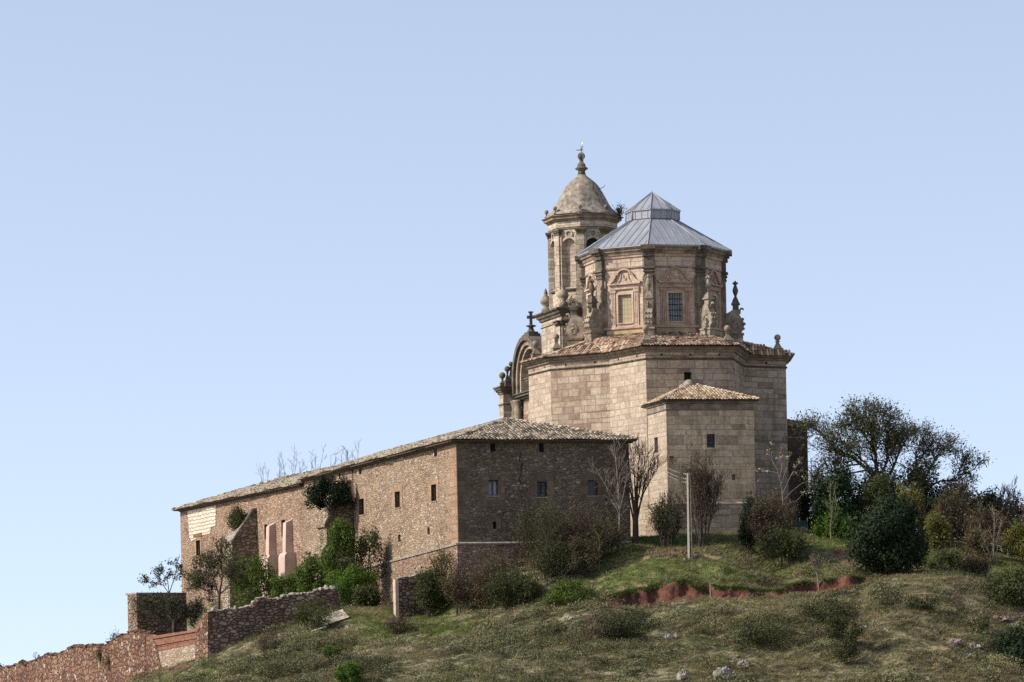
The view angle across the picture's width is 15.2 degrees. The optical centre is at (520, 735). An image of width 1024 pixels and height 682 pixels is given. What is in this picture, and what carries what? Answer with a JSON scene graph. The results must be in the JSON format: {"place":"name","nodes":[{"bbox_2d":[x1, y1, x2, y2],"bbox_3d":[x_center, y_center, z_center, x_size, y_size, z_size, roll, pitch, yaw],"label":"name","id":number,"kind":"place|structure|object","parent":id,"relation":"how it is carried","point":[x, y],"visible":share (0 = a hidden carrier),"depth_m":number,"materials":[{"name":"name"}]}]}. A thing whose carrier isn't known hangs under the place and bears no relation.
{"place":"outdoors","nodes":[
{"label":"outdoors","id":0,"kind":"place"},
{"bbox_2d":[0,0,1023,665],"label":"sky","id":1,"kind":"structure","parent":0,"point":[234,234],"materials":[{"name":"blue"}]},
{"bbox_2d":[135,534,1023,681],"bbox_3d":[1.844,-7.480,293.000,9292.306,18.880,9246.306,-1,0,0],"label":"ground","id":2,"kind":"structure","parent":0,"point":[669,592],"depth_m":286.45,"materials":[{"name":"green plant"}]},
{"bbox_2d":[0,612,214,681],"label":"perimeter wall","id":3,"kind":"structure","parent":2,"relation":"on","point":[134,652],"depth_m":322.99,"materials":[{"name":"red stone"}]},
{"bbox_2d":[125,593,186,634],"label":"yard wall","id":4,"kind":"structure","parent":2,"relation":"on","point":[159,627],"depth_m":320.58,"materials":[{"name":"brown stone"}]},
{"bbox_2d":[137,554,185,592],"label":"tree","id":5,"kind":"object","parent":2,"relation":"on","point":[157,574],"visible":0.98,"depth_m":326.82,"materials":[{"name":"green plant"}]},
{"bbox_2d":[128,590,209,632],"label":"tree","id":6,"kind":"object","parent":2,"relation":"on","point":[192,610],"visible":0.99,"depth_m":312.89,"materials":[{"name":"green plant"}]},
{"bbox_2d":[176,531,254,609],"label":"tree","id":7,"kind":"object","parent":2,"relation":"on","point":[207,560],"visible":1,"depth_m":312.40,"materials":[{"name":"green plant"}]},
{"bbox_2d":[225,553,277,607],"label":"shrub","id":8,"kind":"object","parent":2,"relation":"on","point":[254,577],"visible":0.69,"depth_m":335.25,"materials":[{"name":"green plant"}]},
{"bbox_2d":[252,632,287,652],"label":"shrub","id":9,"kind":"object","parent":2,"relation":"on","point":[264,641],"visible":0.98,"depth_m":292.97,"materials":[{"name":"plant"}]},
{"bbox_2d":[207,585,343,656],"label":"enclosure wall","id":10,"kind":"structure","parent":2,"relation":"on","point":[235,624],"depth_m":300.84,"materials":[{"name":"grey stone"}]},
{"bbox_2d":[269,570,301,597],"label":"shrub","id":11,"kind":"object","parent":2,"relation":"on","point":[287,584],"visible":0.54,"depth_m":328.37,"materials":[{"name":"green plant"}]},
{"bbox_2d":[293,551,331,592],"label":"shrub","id":12,"kind":"object","parent":2,"relation":"on","point":[308,581],"visible":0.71,"depth_m":319.33,"materials":[{"name":"green plant"}]},
{"bbox_2d":[290,596,337,629],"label":"shrub","id":13,"kind":"object","parent":2,"relation":"on","point":[303,618],"visible":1,"depth_m":296.28,"materials":[{"name":"green plant"}]},
{"bbox_2d":[312,609,348,631],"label":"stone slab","id":14,"kind":"object","parent":2,"relation":"on","point":[338,615],"visible":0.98,"depth_m":296.85,"materials":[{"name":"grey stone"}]},
{"bbox_2d":[321,645,341,661],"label":"shrub","id":15,"kind":"object","parent":2,"relation":"on","point":[329,651],"visible":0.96,"depth_m":282.88,"materials":[{"name":"green plant"}]},
{"bbox_2d":[315,515,359,587],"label":"shrub","id":16,"kind":"object","parent":2,"relation":"on","point":[342,538],"visible":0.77,"depth_m":313.44,"materials":[{"name":"green plant"}]},
{"bbox_2d":[332,660,365,681],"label":"shrub","id":17,"kind":"object","parent":2,"relation":"on","point":[353,670],"visible":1,"depth_m":275.30,"materials":[{"name":"green plant"}]},
{"bbox_2d":[323,558,382,607],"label":"shrub","id":18,"kind":"object","parent":2,"relation":"on","point":[352,577],"visible":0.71,"depth_m":308.86,"materials":[{"name":"green plant"}]},
{"bbox_2d":[348,581,384,607],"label":"shrub","id":19,"kind":"object","parent":2,"relation":"on","point":[366,596],"visible":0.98,"depth_m":305.50,"materials":[{"name":"green plant"}]},
{"bbox_2d":[351,514,387,595],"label":"shrub","id":20,"kind":"object","parent":2,"relation":"on","point":[362,550],"visible":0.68,"depth_m":314.07,"materials":[{"name":"green plant"}]},
{"bbox_2d":[381,614,409,633],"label":"shrub","id":21,"kind":"object","parent":2,"relation":"on","point":[393,621],"visible":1,"depth_m":292.60,"materials":[{"name":"plant"}]},
{"bbox_2d":[171,416,638,614],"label":"convent","id":22,"kind":"structure","parent":2,"relation":"on","point":[460,491],"depth_m":305.80,"materials":[{"name":"brown stone"}]},
{"bbox_2d":[224,501,249,533],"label":"shrub","id":23,"kind":"object","parent":22,"relation":"attached to","point":[237,519],"visible":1,"depth_m":346.60,"materials":[{"name":"green plant"}]},
{"bbox_2d":[302,473,355,518],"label":"shrub","id":24,"kind":"object","parent":22,"relation":"attached to","point":[321,490],"visible":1,"depth_m":321.05,"materials":[{"name":"green plant"}]},
{"bbox_2d":[488,480,498,496],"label":"window","id":25,"kind":"structure","parent":22,"relation":"in","point":[492,484],"depth_m":300.96,"materials":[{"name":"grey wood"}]},
{"bbox_2d":[536,482,546,497],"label":"window","id":26,"kind":"structure","parent":22,"relation":"in","point":[541,486],"depth_m":301.92,"materials":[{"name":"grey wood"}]},
{"bbox_2d":[587,480,598,496],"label":"window","id":27,"kind":"structure","parent":22,"relation":"in","point":[592,492],"depth_m":302.95,"materials":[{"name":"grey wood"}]},
{"bbox_2d":[393,571,441,616],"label":"gate wall","id":28,"kind":"structure","parent":2,"relation":"on","point":[404,600],"depth_m":299.20,"materials":[{"name":"grey stone"}]},
{"bbox_2d":[411,566,450,618],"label":"shrub","id":29,"kind":"object","parent":2,"relation":"on","point":[429,597],"visible":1,"depth_m":297.70,"materials":[{"name":"green plant"}]},
{"bbox_2d":[424,544,465,610],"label":"shrub","id":30,"kind":"object","parent":2,"relation":"on","point":[442,561],"visible":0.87,"depth_m":299.05,"materials":[{"name":"green plant"}]},
{"bbox_2d":[437,558,488,614],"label":"shrub","id":31,"kind":"object","parent":2,"relation":"on","point":[456,589],"visible":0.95,"depth_m":296.03,"materials":[{"name":"brown plant"}]},
{"bbox_2d":[462,547,520,609],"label":"shrub","id":32,"kind":"object","parent":2,"relation":"on","point":[486,569],"visible":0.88,"depth_m":295.38,"materials":[{"name":"brown plant"}]},
{"bbox_2d":[479,564,545,610],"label":"shrub","id":33,"kind":"object","parent":2,"relation":"on","point":[526,588],"visible":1,"depth_m":293.82,"materials":[{"name":"green plant"}]},
{"bbox_2d":[503,489,575,579],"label":"shrub","id":34,"kind":"object","parent":2,"relation":"on","point":[547,528],"visible":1,"depth_m":298.58,"materials":[{"name":"brown plant"}]},
{"bbox_2d":[526,529,583,586],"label":"shrub","id":35,"kind":"object","parent":2,"relation":"on","point":[553,562],"visible":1,"depth_m":296.78,"materials":[{"name":"green plant"}]},
{"bbox_2d":[542,578,595,607],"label":"shrub","id":36,"kind":"object","parent":2,"relation":"on","point":[558,591],"visible":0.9,"depth_m":291.06,"materials":[{"name":"green plant"}]},
{"bbox_2d":[123,526,1023,681],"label":"scrub","id":37,"kind":"object","parent":2,"relation":"on","point":[498,629],"visible":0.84,"depth_m":282.60,"materials":[{"name":"green plant"}]},
{"bbox_2d":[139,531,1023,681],"bbox_3d":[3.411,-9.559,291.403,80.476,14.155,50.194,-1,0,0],"label":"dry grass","id":38,"kind":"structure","parent":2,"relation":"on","point":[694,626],"depth_m":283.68,"materials":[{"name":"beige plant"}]},
{"bbox_2d":[562,532,602,576],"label":"shrub","id":39,"kind":"object","parent":2,"relation":"on","point":[578,549],"visible":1,"depth_m":296.98,"materials":[{"name":"brown plant"}]},
{"bbox_2d":[145,531,1023,681],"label":"grass","id":40,"kind":"structure","parent":2,"relation":"on","point":[644,538],"depth_m":294.79,"materials":[{"name":"green plant"}]},
{"bbox_2d":[552,492,620,569],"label":"shrub","id":41,"kind":"object","parent":2,"relation":"on","point":[573,530],"visible":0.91,"depth_m":298.92,"materials":[{"name":"brown plant"}]},
{"bbox_2d":[166,547,1019,679],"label":"rubble","id":42,"kind":"object","parent":2,"relation":"on","point":[746,551],"visible":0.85,"depth_m":291.81,"materials":[{"name":"red stone"}]},
{"bbox_2d":[588,526,609,571],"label":"sapling","id":43,"kind":"object","parent":2,"relation":"on","point":[599,543],"visible":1,"depth_m":297.91,"materials":[{"name":"green plant"}]},
{"bbox_2d":[574,611,635,637],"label":"shrub","id":44,"kind":"object","parent":2,"relation":"on","point":[587,630],"visible":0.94,"depth_m":279.63,"materials":[{"name":"green plant"}]},
{"bbox_2d":[585,510,629,558],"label":"shrub","id":45,"kind":"object","parent":2,"relation":"on","point":[612,539],"visible":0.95,"depth_m":300.27,"materials":[{"name":"brown plant"}]},
{"bbox_2d":[589,431,636,552],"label":"bare tree","id":46,"kind":"object","parent":2,"relation":"on","point":[618,493],"visible":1,"depth_m":300.87,"materials":[{"name":"brown plant"}]},
{"bbox_2d":[592,606,663,640],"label":"shrub","id":47,"kind":"object","parent":2,"relation":"on","point":[616,627],"visible":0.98,"depth_m":278.74,"materials":[{"name":"green plant"}]},
{"bbox_2d":[607,429,668,543],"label":"bare tree","id":48,"kind":"object","parent":2,"relation":"on","point":[640,475],"visible":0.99,"depth_m":303.31,"materials":[{"name":"brown plant"}]},
{"bbox_2d":[493,192,794,535],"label":"church","id":49,"kind":"structure","parent":2,"relation":"on","point":[656,320],"depth_m":335.26,"materials":[{"name":"stone"}]},
{"bbox_2d":[533,141,623,353],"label":"bell tower","id":50,"kind":"structure","parent":49,"relation":"attached to","point":[581,216],"depth_m":351.19,"materials":[{"name":"stone"}]},
{"bbox_2d":[612,200,626,219],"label":"weed","id":51,"kind":"object","parent":50,"relation":"on","point":[619,212],"visible":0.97,"depth_m":352.29,"materials":[{"name":"green plant"}]},
{"bbox_2d":[643,483,686,547],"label":"shrub","id":52,"kind":"object","parent":2,"relation":"on","point":[662,511],"visible":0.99,"depth_m":301.13,"materials":[{"name":"green plant"}]},
{"bbox_2d":[661,632,677,638],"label":"boulder","id":53,"kind":"object","parent":2,"relation":"on","point":[669,635],"visible":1,"depth_m":278.67,"materials":[{"name":"stone"}]},
{"bbox_2d":[677,669,688,679],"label":"boulder","id":54,"kind":"object","parent":2,"relation":"on","point":[682,674],"visible":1,"depth_m":269.82,"materials":[{"name":"stone"}]},
{"bbox_2d":[685,473,692,558],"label":"utility pole","id":55,"kind":"object","parent":2,"relation":"on","point":[689,528],"visible":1,"depth_m":296.53,"materials":[{"name":"concrete"}]},
{"bbox_2d":[639,379,760,535],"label":"annex","id":56,"kind":"object","parent":2,"relation":"on","point":[684,415],"visible":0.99,"depth_m":324.26,"materials":[{"name":"stone"}]},
{"bbox_2d":[704,431,717,449],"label":"window","id":57,"kind":"structure","parent":56,"relation":"in","point":[708,435],"depth_m":324.07,"materials":[{"name":"beige glass"}]},
{"bbox_2d":[669,439,731,546],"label":"bare tree","id":58,"kind":"object","parent":2,"relation":"on","point":[701,478],"visible":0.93,"depth_m":300.61,"materials":[{"name":"brown plant"}]},
{"bbox_2d":[704,568,723,597],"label":"sapling","id":59,"kind":"object","parent":2,"relation":"on","point":[713,583],"visible":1,"depth_m":290.48,"materials":[{"name":"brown plant"}]},
{"bbox_2d":[713,666,732,679],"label":"boulder","id":60,"kind":"object","parent":2,"relation":"on","point":[725,670],"visible":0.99,"depth_m":269.99,"materials":[{"name":"stone"}]},
{"bbox_2d":[601,574,876,602],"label":"earth bank","id":61,"kind":"object","parent":2,"relation":"on","point":[650,587],"visible":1,"depth_m":291.32,"materials":[{"name":"red soil"}]},
{"bbox_2d":[736,659,751,667],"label":"boulder","id":62,"kind":"object","parent":2,"relation":"on","point":[742,661],"visible":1,"depth_m":272.04,"materials":[{"name":"stone"}]},
{"bbox_2d":[738,491,758,550],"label":"shrub","id":63,"kind":"object","parent":2,"relation":"on","point":[742,534],"visible":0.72,"depth_m":303.19,"materials":[{"name":"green plant"}]},
{"bbox_2d":[734,623,793,644],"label":"shrub","id":64,"kind":"object","parent":2,"relation":"on","point":[749,633],"visible":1,"depth_m":276.86,"materials":[{"name":"green plant"}]},
{"bbox_2d":[738,487,802,559],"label":"shrub","id":65,"kind":"object","parent":2,"relation":"on","point":[763,514],"visible":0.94,"depth_m":300.45,"materials":[{"name":"green plant"}]},
{"bbox_2d":[752,521,814,566],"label":"shrub","id":66,"kind":"object","parent":2,"relation":"on","point":[790,545],"visible":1,"depth_m":298.58,"materials":[{"name":"green plant"}]},
{"bbox_2d":[755,440,811,519],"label":"tree","id":67,"kind":"object","parent":2,"relation":"on","point":[767,471],"visible":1,"depth_m":302.05,"materials":[{"name":"brown plant"}]},
{"bbox_2d":[792,518,807,533],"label":"netting fence","id":68,"kind":"object","parent":2,"relation":"on","point":[800,523],"visible":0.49,"depth_m":316.86,"materials":[{"name":"metal"}]},
{"bbox_2d":[787,419,813,525],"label":"sacristy","id":69,"kind":"structure","parent":2,"relation":"on","point":[794,456],"depth_m":348.96,"materials":[{"name":"stone"}]},
{"bbox_2d":[795,467,828,535],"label":"tree","id":70,"kind":"object","parent":2,"relation":"on","point":[806,509],"visible":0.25,"depth_m":336.68,"materials":[{"name":"green plant"}]},
{"bbox_2d":[809,553,825,590],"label":"sapling","id":71,"kind":"object","parent":2,"relation":"on","point":[815,563],"visible":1,"depth_m":292.27,"materials":[{"name":"brown plant"}]},
{"bbox_2d":[793,594,860,619],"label":"shrub","id":72,"kind":"object","parent":2,"relation":"on","point":[830,602],"visible":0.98,"depth_m":282.81,"materials":[{"name":"green plant"}]},
{"bbox_2d":[806,511,856,540],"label":"shrub","id":73,"kind":"object","parent":2,"relation":"on","point":[840,529],"visible":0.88,"depth_m":313.40,"materials":[{"name":"green plant"}]},
{"bbox_2d":[822,477,842,538],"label":"sapling","id":74,"kind":"object","parent":2,"relation":"on","point":[832,508],"visible":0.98,"depth_m":312.86,"materials":[{"name":"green plant"}]},
{"bbox_2d":[807,461,863,532],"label":"shrub","id":75,"kind":"object","parent":2,"relation":"on","point":[849,506],"visible":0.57,"depth_m":319.39,"materials":[{"name":"green plant"}]},
{"bbox_2d":[822,615,868,642],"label":"shrub","id":76,"kind":"object","parent":2,"relation":"on","point":[835,630],"visible":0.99,"depth_m":275.86,"materials":[{"name":"green plant"}]},
{"bbox_2d":[832,637,861,664],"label":"shrub","id":77,"kind":"object","parent":2,"relation":"on","point":[850,650],"visible":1,"depth_m":272.43,"materials":[{"name":"green plant"}]},
{"bbox_2d":[783,392,945,500],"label":"tree","id":78,"kind":"object","parent":2,"relation":"on","point":[893,435],"visible":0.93,"depth_m":323.07,"materials":[{"name":"green plant"}]},
{"bbox_2d":[853,458,899,521],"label":"tree","id":79,"kind":"object","parent":2,"relation":"on","point":[880,471],"visible":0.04,"depth_m":336.17,"materials":[{"name":"green plant"}]},
{"bbox_2d":[854,472,905,529],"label":"tree","id":80,"kind":"object","parent":2,"relation":"on","point":[869,497],"visible":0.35,"depth_m":319.50,"materials":[{"name":"green plant"}]},
{"bbox_2d":[864,579,903,603],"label":"shrub","id":81,"kind":"object","parent":2,"relation":"on","point":[883,589],"visible":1,"depth_m":284.13,"materials":[{"name":"green plant"}]},
{"bbox_2d":[842,491,934,575],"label":"evergreen bush","id":82,"kind":"object","parent":2,"relation":"on","point":[888,539],"visible":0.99,"depth_m":293.26,"materials":[{"name":"green plant"}]},
{"bbox_2d":[895,477,929,531],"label":"shrub","id":83,"kind":"object","parent":2,"relation":"on","point":[915,497],"visible":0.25,"depth_m":315.60,"materials":[{"name":"green plant"}]},
{"bbox_2d":[889,455,948,536],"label":"tree","id":84,"kind":"object","parent":2,"relation":"on","point":[931,494],"visible":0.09,"depth_m":333.47,"materials":[{"name":"green plant"}]},
{"bbox_2d":[903,594,943,610],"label":"shrub","id":85,"kind":"object","parent":2,"relation":"on","point":[912,602],"visible":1,"depth_m":281.29,"materials":[{"name":"green plant"}]},
{"bbox_2d":[913,475,933,518],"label":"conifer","id":86,"kind":"object","parent":2,"relation":"on","point":[926,502],"visible":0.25,"depth_m":330.12,"materials":[{"name":"green plant"}]},
{"bbox_2d":[878,416,992,537],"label":"tree","id":87,"kind":"object","parent":2,"relation":"on","point":[942,448],"visible":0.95,"depth_m":325.61,"materials":[{"name":"green plant"}]},
{"bbox_2d":[916,508,954,553],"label":"shrub","id":88,"kind":"object","parent":2,"relation":"on","point":[939,528],"visible":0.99,"depth_m":308.62,"materials":[{"name":"green plant"}]},
{"bbox_2d":[925,487,955,536],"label":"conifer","id":89,"kind":"object","parent":2,"relation":"on","point":[954,534],"visible":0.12,"depth_m":331.91,"materials":[{"name":"green plant"}]},
{"bbox_2d":[922,548,964,572],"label":"shrub","id":90,"kind":"object","parent":2,"relation":"on","point":[953,556],"visible":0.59,"depth_m":302.32,"materials":[{"name":"green plant"}]},
{"bbox_2d":[946,638,961,646],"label":"boulder","id":91,"kind":"object","parent":2,"relation":"on","point":[958,641],"visible":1,"depth_m":276.51,"materials":[{"name":"stone"}]},
{"bbox_2d":[929,478,979,547],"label":"thicket","id":92,"kind":"object","parent":2,"relation":"on","point":[957,507],"visible":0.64,"depth_m":321.53,"materials":[{"name":"green plant"}]},
{"bbox_2d":[930,471,979,542],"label":"tree","id":93,"kind":"object","parent":2,"relation":"on","point":[950,490],"visible":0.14,"depth_m":333.77,"materials":[{"name":"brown plant"}]},
{"bbox_2d":[950,486,975,542],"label":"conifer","id":94,"kind":"object","parent":2,"relation":"on","point":[964,504],"visible":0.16,"depth_m":330.58,"materials":[{"name":"green plant"}]},
{"bbox_2d":[951,525,999,556],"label":"thicket","id":95,"kind":"object","parent":2,"relation":"on","point":[973,539],"visible":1,"depth_m":311.68,"materials":[{"name":"brown plant"}]},
{"bbox_2d":[956,548,995,575],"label":"shrub","id":96,"kind":"object","parent":2,"relation":"on","point":[977,564],"visible":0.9,"depth_m":297.53,"materials":[{"name":"brown plant"}]},
{"bbox_2d":[965,612,991,630],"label":"shrub","id":97,"kind":"object","parent":2,"relation":"on","point":[983,620],"visible":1,"depth_m":279.44,"materials":[{"name":"plant"}]},
{"bbox_2d":[957,496,1012,552],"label":"thicket","id":98,"kind":"object","parent":2,"relation":"on","point":[987,521],"visible":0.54,"depth_m":317.40,"materials":[{"name":"brown plant"}]},
{"bbox_2d":[976,504,1007,564],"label":"tree","id":99,"kind":"object","parent":2,"relation":"on","point":[996,538],"visible":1,"depth_m":309.81,"materials":[{"name":"brown plant"}]},
{"bbox_2d":[969,487,1018,552],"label":"tree","id":100,"kind":"object","parent":2,"relation":"on","point":[999,549],"visible":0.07,"depth_m":334.87,"materials":[{"name":"brown plant"}]},
{"bbox_2d":[978,486,1014,541],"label":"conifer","id":101,"kind":"object","parent":2,"relation":"on","point":[991,498],"visible":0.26,"depth_m":331.31,"materials":[{"name":"green plant"}]},
{"bbox_2d":[977,565,1023,609],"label":"evergreen bush","id":102,"kind":"object","parent":2,"relation":"on","point":[1007,583],"visible":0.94,"depth_m":288.23,"materials":[{"name":"green plant"}]},
{"bbox_2d":[992,615,1013,621],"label":"boulder","id":103,"kind":"object","parent":2,"relation":"on","point":[1005,618],"visible":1,"depth_m":283.31,"materials":[{"name":"stone"}]},
{"bbox_2d":[985,619,1023,670],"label":"evergreen bush","id":104,"kind":"object","parent":2,"relation":"on","point":[1012,642],"visible":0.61,"depth_m":275.96,"materials":[{"name":"green plant"}]},
{"bbox_2d":[991,475,1023,556],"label":"bare tree","id":105,"kind":"object","parent":2,"relation":"on","point":[1001,502],"visible":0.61,"depth_m":325.76,"materials":[{"name":"brown plant"}]},
{"bbox_2d":[999,518,1023,563],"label":"shrub","id":106,"kind":"object","parent":2,"relation":"on","point":[1016,532],"visible":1,"depth_m":310.43,"materials":[{"name":"green plant"}]},
{"bbox_2d":[999,489,1023,555],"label":"tree","id":107,"kind":"object","parent":2,"relation":"on","point":[1021,510],"visible":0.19,"depth_m":335.57,"materials":[{"name":"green plant"}]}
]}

